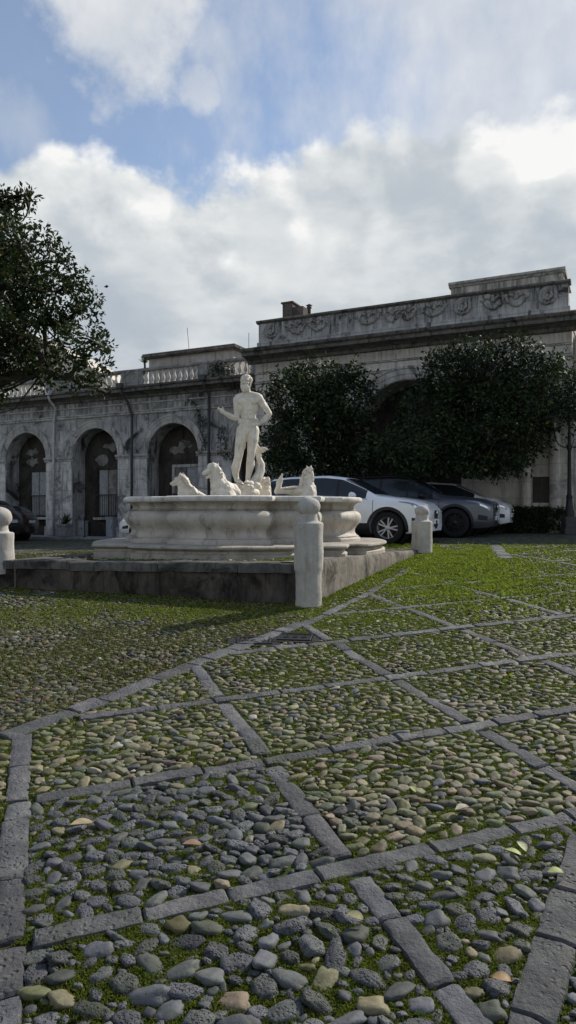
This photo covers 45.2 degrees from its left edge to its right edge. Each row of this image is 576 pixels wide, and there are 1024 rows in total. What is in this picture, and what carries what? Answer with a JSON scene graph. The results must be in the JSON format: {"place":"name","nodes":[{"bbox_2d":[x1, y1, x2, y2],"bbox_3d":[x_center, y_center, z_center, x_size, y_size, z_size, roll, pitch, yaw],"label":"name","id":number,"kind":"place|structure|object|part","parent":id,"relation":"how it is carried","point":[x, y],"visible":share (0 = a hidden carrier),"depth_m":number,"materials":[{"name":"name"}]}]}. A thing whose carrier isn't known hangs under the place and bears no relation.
{"place":"outdoors","nodes":[
{"label":"outdoors","id":0,"kind":"place"},
{"bbox_2d":[29,535,121,539],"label":"pavement","id":1,"kind":"structure","parent":0,"point":[62,538],"depth_m":28.38,"materials":[{"name":"stone"}]},
{"bbox_2d":[56,513,73,536],"bbox_3d":[-9.343,0.458,29.042,1.136,1.159,1.005,0,0,0],"label":"potted agave","id":2,"kind":"object","parent":1,"relation":"on","point":[64,528],"visible":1,"depth_m":28.85,"materials":[{"name":"grey stone"}]},
{"bbox_2d":[78,521,88,535],"bbox_3d":[-9.067,0.708,30.186,0.680,0.660,0.360,0,0,26],"label":"utility box","id":3,"kind":"object","parent":1,"relation":"on","point":[80,528],"visible":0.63,"depth_m":30.01,"materials":[{"name":"grey metal"}]},
{"bbox_2d":[105,517,117,536],"bbox_3d":[-7.319,0.618,28.682,0.420,0.840,0.360,0,0,26],"label":"utility box","id":4,"kind":"object","parent":1,"relation":"on","point":[111,524],"visible":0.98,"depth_m":28.56,"materials":[{"name":"grey paint"}]},
{"bbox_2d":[0,531,575,1023],"bbox_3d":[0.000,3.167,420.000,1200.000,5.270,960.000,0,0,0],"label":"ground","id":5,"kind":"structure","parent":0,"point":[38,545],"depth_m":14.64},
{"bbox_2d":[0,501,21,534],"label":"parked car","id":6,"kind":"object","parent":5,"relation":"on","point":[15,526],"visible":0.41,"depth_m":24.64,"materials":[{"name":"black paint"}]},
{"bbox_3d":[-10.104,-0.224,24.500,0.470,0.390,1.275,0,0,0],"label":"rear window","id":7,"kind":"part","parent":6,"relation":"part of","materials":[{"name":"glass"}]},
{"bbox_2d":[12,506,38,540],"bbox_3d":[-12.297,0.472,27.746,4.210,1.528,2.212,0,0,4],"label":"parked car","id":8,"kind":"object","parent":5,"relation":"on","point":[30,522],"visible":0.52,"depth_m":27.48,"materials":[{"name":"black paint"}]},
{"bbox_3d":[-10.621,-0.086,27.629,0.470,0.292,1.241,0,0,4],"label":"rear window","id":9,"kind":"part","parent":8,"relation":"part of","materials":[{"name":"black glass"}]},
{"bbox_2d":[0,180,117,412],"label":"magnolia tree","id":10,"kind":"object","parent":5,"relation":"on","point":[16,325],"visible":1,"depth_m":15.94,"materials":[{"name":"green plant"}]},
{"bbox_2d":[1,332,120,397],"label":"pale house","id":11,"kind":"structure","parent":5,"relation":"on","point":[103,378],"depth_m":43.91,"materials":[{"name":"paint"}]},
{"bbox_2d":[119,518,130,533],"bbox_3d":[-3.596,0.301,23.332,3.960,1.418,2.133,0,0,2],"label":"parked car","id":12,"kind":"object","parent":5,"relation":"on","point":[124,527],"visible":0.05,"depth_m":22.66,"materials":[{"name":"white paint"}]},
{"bbox_2d":[0,357,254,536],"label":"arcade building","id":13,"kind":"structure","parent":5,"relation":"on","point":[93,461],"depth_m":28.93,"materials":[{"name":"stone"}]},
{"bbox_2d":[28,469,45,519],"bbox_3d":[-11.368,-0.805,31.480,1.360,2.290,0.242,0,0,26],"label":"door","id":14,"kind":"structure","parent":13,"relation":"in","point":[37,478],"depth_m":31.58,"materials":[{"name":"paint"}]},
{"bbox_2d":[93,467,117,519],"bbox_3d":[-7.789,-0.805,29.762,1.360,2.290,0.242,0,0,26],"label":"door","id":15,"kind":"structure","parent":13,"relation":"in","point":[107,477],"depth_m":29.82,"materials":[{"name":"paint"}]},
{"bbox_2d":[139,355,152,367],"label":"yucca","id":16,"kind":"object","parent":13,"relation":"on","point":[144,360],"visible":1,"depth_m":28.32,"materials":[{"name":"green plant"}]},
{"bbox_2d":[171,464,197,495],"bbox_3d":[-4.147,-0.805,28.014,1.520,2.290,0.242,0,0,26],"label":"door","id":17,"kind":"structure","parent":13,"relation":"in","point":[190,470],"depth_m":28.07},
{"bbox_2d":[141,343,250,382],"bbox_3d":[-3.887,-6.260,32.702,5.034,2.220,3.280,0,0,26],"label":"roof hut","id":18,"kind":"object","parent":13,"relation":"on","point":[208,353],"visible":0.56,"depth_m":31.39,"materials":[{"name":"paint"}]},
{"bbox_2d":[187,395,206,453],"bbox_3d":[-3.512,-3.423,26.919,1.037,2.386,0.499,0,0,27],"label":"ivy","id":19,"kind":"object","parent":13,"relation":"attached to","point":[199,416],"visible":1,"depth_m":26.83,"materials":[{"name":"green plant"}]},
{"bbox_2d":[214,425,232,462],"bbox_3d":[-2.413,-2.607,26.324,0.819,1.491,0.444,0,0,21],"label":"ivy","id":20,"kind":"object","parent":13,"relation":"attached to","point":[226,454],"visible":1,"depth_m":26.36,"materials":[{"name":"green plant"}]},
{"bbox_2d":[197,359,252,391],"bbox_3d":[-2.392,-5.179,26.218,2.600,1.362,0.890,0,0,28],"label":"ivy","id":21,"kind":"object","parent":13,"relation":"attached to","point":[218,371],"visible":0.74,"depth_m":26.38,"materials":[{"name":"green plant"}]},
{"bbox_2d":[0,549,417,603],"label":"wall","id":22,"kind":"structure","parent":5,"relation":"on","point":[261,581],"depth_m":8.73,"materials":[{"name":"grey stone"}]},
{"bbox_2d":[0,507,14,573],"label":"stone bollard","id":23,"kind":"object","parent":22,"relation":"on","point":[7,544],"visible":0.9,"depth_m":9.51,"materials":[{"name":"stone"}]},
{"bbox_2d":[227,636,280,646],"bbox_3d":[-0.313,1.207,6.354,0.490,0.066,0.370,0,4,-2],"label":"drain cover","id":24,"kind":"object","parent":5,"relation":"on","point":[233,640],"visible":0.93,"depth_m":6.32,"materials":[{"name":"metal"}]},
{"bbox_2d":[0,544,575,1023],"bbox_3d":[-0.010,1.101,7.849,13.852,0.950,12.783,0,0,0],"label":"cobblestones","id":25,"kind":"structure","parent":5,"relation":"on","point":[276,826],"depth_m":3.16,"materials":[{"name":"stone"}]},
{"bbox_2d":[70,818,93,825],"bbox_3d":[-0.911,1.376,3.060,0.110,0.019,0.058,8,0,-40],"label":"fallen leaf","id":26,"kind":"object","parent":25,"relation":"on","point":[81,821],"visible":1,"depth_m":3.06,"materials":[{"name":"plant"}]},
{"bbox_2d":[182,839,202,844],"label":"fallen leaf","id":27,"kind":"object","parent":25,"relation":"on","point":[193,841],"visible":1,"depth_m":2.88,"materials":[{"name":"plant"}]},
{"bbox_2d":[0,540,575,1023],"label":"moss","id":28,"kind":"object","parent":25,"relation":"on","point":[442,562],"visible":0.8,"depth_m":4.31,"materials":[{"name":"green plant"}]},
{"bbox_2d":[345,910,364,921],"bbox_3d":[0.232,1.403,2.400,0.075,0.019,0.040,-1,1,30],"label":"fallen leaf","id":29,"kind":"object","parent":25,"relation":"on","point":[356,914],"visible":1,"depth_m":2.40,"materials":[{"name":"beige plant"}]},
{"bbox_2d":[410,785,416,792],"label":"fallen leaf","id":30,"kind":"object","parent":25,"relation":"on","point":[413,788],"visible":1,"depth_m":3.33,"materials":[{"name":"green plant"}]},
{"bbox_2d":[455,804,468,810],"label":"fallen leaf","id":31,"kind":"object","parent":25,"relation":"on","point":[459,806],"visible":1,"depth_m":3.15,"materials":[{"name":"beige plant"}]},
{"bbox_2d":[490,971,513,981],"bbox_3d":[0.649,1.417,2.100,0.070,0.019,0.038,-2,6,10],"label":"fallen leaf","id":32,"kind":"object","parent":25,"relation":"on","point":[502,975],"visible":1,"depth_m":2.10,"materials":[{"name":"plant"}]},
{"bbox_2d":[504,848,522,856],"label":"fallen leaf","id":33,"kind":"object","parent":25,"relation":"on","point":[513,850],"visible":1,"depth_m":2.78,"materials":[{"name":"green plant"}]},
{"bbox_2d":[517,841,527,851],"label":"fallen leaf","id":34,"kind":"object","parent":25,"relation":"on","point":[523,845],"visible":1,"depth_m":2.82,"materials":[{"name":"green plant"}]},
{"bbox_2d":[546,867,565,872],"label":"fallen leaf","id":35,"kind":"object","parent":25,"relation":"on","point":[555,869],"visible":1,"depth_m":2.65,"materials":[{"name":"plant"}]},
{"bbox_2d":[0,545,575,1023],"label":"paving strips","id":36,"kind":"object","parent":5,"relation":"on","point":[540,991],"visible":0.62,"depth_m":2.92,"materials":[{"name":"grey stone"}]},
{"bbox_2d":[267,632,320,643],"bbox_3d":[0.070,1.194,6.464,0.490,0.066,0.370,0,4,9],"label":"drain cover","id":37,"kind":"object","parent":5,"relation":"on","point":[299,638],"visible":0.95,"depth_m":6.41,"materials":[{"name":"metal"}]},
{"bbox_2d":[294,497,323,607],"bbox_3d":[0.237,0.493,7.921,0.341,1.331,0.339,0,0,18],"label":"stone bollard","id":38,"kind":"object","parent":5,"relation":"on","point":[308,548],"visible":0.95,"depth_m":7.79,"materials":[{"name":"stone"}]},
{"bbox_2d":[252,349,390,482],"bbox_3d":[0.969,-1.954,20.029,4.010,5.514,3.566,0,0,0],"label":"evergreen tree","id":39,"kind":"object","parent":5,"relation":"on","point":[333,412],"visible":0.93,"depth_m":19.38,"materials":[{"name":"green plant"}]},
{"bbox_2d":[270,476,441,543],"bbox_3d":[1.324,-0.046,16.421,4.460,1.618,2.279,0,0,24],"label":"parked car","id":40,"kind":"object","parent":5,"relation":"on","point":[387,517],"visible":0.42,"depth_m":15.27,"materials":[{"name":"white paint"}]},
{"bbox_3d":[-0.099,-0.573,16.223,1.180,0.410,0.211,0,0,24],"label":"side window","id":41,"kind":"part","parent":40,"relation":"part of","materials":[{"name":"black glass"}]},
{"bbox_3d":[0.802,-0.568,15.801,0.670,0.428,0.173,0,0,24],"label":"side window","id":42,"kind":"part","parent":40,"relation":"part of","materials":[{"name":"black glass"}]},
{"bbox_3d":[1.462,-0.519,15.514,0.630,0.440,0.186,0,0,24],"label":"side window","id":43,"kind":"part","parent":40,"relation":"part of","materials":[{"name":"black glass"}]},
{"bbox_2d":[240,266,575,532],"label":"pavilion building","id":44,"kind":"structure","parent":5,"relation":"on","point":[389,340],"depth_m":21.78,"materials":[{"name":"stone"}]},
{"bbox_2d":[531,473,548,506],"bbox_3d":[7.489,-0.647,20.379,0.733,0.990,0.048,0,0,26],"label":"window","id":45,"kind":"structure","parent":44,"relation":"in","point":[540,480],"depth_m":20.39,"materials":[{"name":"glass"}]},
{"bbox_2d":[411,505,432,552],"bbox_3d":[2.429,0.359,12.549,0.381,0.965,0.382,0,0,16],"label":"stone bollard","id":46,"kind":"object","parent":5,"relation":"on","point":[421,528],"visible":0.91,"depth_m":12.41,"materials":[{"name":"stone"}]},
{"bbox_2d":[354,476,499,537],"bbox_3d":[3.356,-0.133,19.069,4.710,1.687,2.308,0,0,24],"label":"parked car","id":47,"kind":"object","parent":5,"relation":"on","point":[463,516],"visible":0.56,"depth_m":17.80,"materials":[{"name":"grey paint"}]},
{"bbox_3d":[1.869,-0.641,18.884,1.305,0.419,0.210,0,0,24],"label":"side window","id":48,"kind":"part","parent":47,"relation":"part of","materials":[{"name":"black glass"}]},
{"bbox_3d":[2.828,-0.636,18.437,0.670,0.435,0.173,0,0,24],"label":"side window","id":49,"kind":"part","parent":47,"relation":"part of","materials":[{"name":"black glass"}]},
{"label":"side window","id":50,"kind":"part","parent":47,"relation":"part of","materials":[{"name":"black glass"}]},
{"bbox_2d":[362,325,575,532],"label":"evergreen tree","id":51,"kind":"object","parent":5,"relation":"on","point":[513,423],"visible":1,"depth_m":18.50,"materials":[{"name":"green plant"}]},
{"bbox_2d":[426,482,513,534],"bbox_3d":[4.563,-0.120,20.712,4.210,1.528,2.212,0,0,24],"label":"parked car","id":52,"kind":"object","parent":5,"relation":"on","point":[506,513],"visible":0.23,"depth_m":19.73,"materials":[{"name":"white paint"}]},
{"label":"side window","id":53,"kind":"part","parent":52,"relation":"part of","materials":[{"name":"black glass"}]},
{"bbox_2d":[498,504,565,533],"bbox_3d":[7.245,0.264,20.273,2.072,1.018,1.047,0,0,10],"label":"hedge","id":54,"kind":"object","parent":5,"relation":"on","point":[531,513],"visible":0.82,"depth_m":19.96,"materials":[{"name":"green plant"}]},
{"bbox_2d":[550,409,575,533],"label":"street lamp","id":55,"kind":"object","parent":5,"relation":"on","point":[568,522],"visible":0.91,"depth_m":18.95,"materials":[{"name":"metal"}]},
{"bbox_2d":[0,0,575,382],"label":"sky","id":56,"kind":"structure","parent":0,"point":[214,165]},
{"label":"terrace ground","id":57,"kind":"structure","parent":0,"visible":0},
{"bbox_2d":[66,555,290,560],"bbox_3d":[-0.820,0.678,11.301,4.162,0.156,4.737,0,0,24],"label":"rubble","id":58,"kind":"object","parent":57,"relation":"on","point":[126,559],"visible":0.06,"depth_m":9.55,"materials":[{"name":"stone"}]},
{"bbox_2d":[24,550,386,560],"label":"terrace grass","id":59,"kind":"structure","parent":57,"relation":"on","point":[281,559],"depth_m":9.15,"materials":[{"name":"green plant"}]},
{"bbox_2d":[91,495,386,560],"bbox_3d":[-0.760,0.265,11.550,4.770,1.000,4.770,0,0,8],"label":"fountain","id":60,"kind":"object","parent":57,"relation":"on","point":[223,527],"visible":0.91,"depth_m":9.85,"materials":[{"name":"stone"}]},
{"bbox_2d":[170,472,204,495],"bbox_3d":[-1.701,-0.335,11.900,0.655,0.705,0.293,0,0,0],"label":"sea horse","id":61,"kind":"object","parent":60,"relation":"in","point":[183,484],"visible":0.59,"depth_m":11.83},
{"bbox_2d":[202,462,240,494],"bbox_3d":[-1.028,-0.338,10.750,0.586,0.876,0.429,0,0,0],"label":"sea horse","id":62,"kind":"object","parent":60,"relation":"on","point":[220,484],"visible":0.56,"depth_m":10.61},
{"bbox_2d":[218,374,271,494],"bbox_3d":[-0.715,-0.971,11.597,0.889,2.668,0.588,0,0,0],"label":"statue","id":63,"kind":"object","parent":60,"relation":"on","point":[246,401],"visible":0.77,"depth_m":11.53,"materials":[{"name":"stone"}]},
{"bbox_2d":[259,477,271,495],"bbox_3d":[-0.417,-0.307,12.100,0.278,0.624,0.273,0,0,0],"label":"sea horse","id":64,"kind":"object","parent":60,"relation":"in","point":[265,483],"visible":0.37,"depth_m":11.99},
{"bbox_2d":[274,465,316,495],"bbox_3d":[0.126,-0.382,11.700,0.723,0.822,0.312,0,0,0],"label":"sea horse","id":65,"kind":"object","parent":60,"relation":"in","point":[306,487],"visible":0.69,"depth_m":11.63}
]}

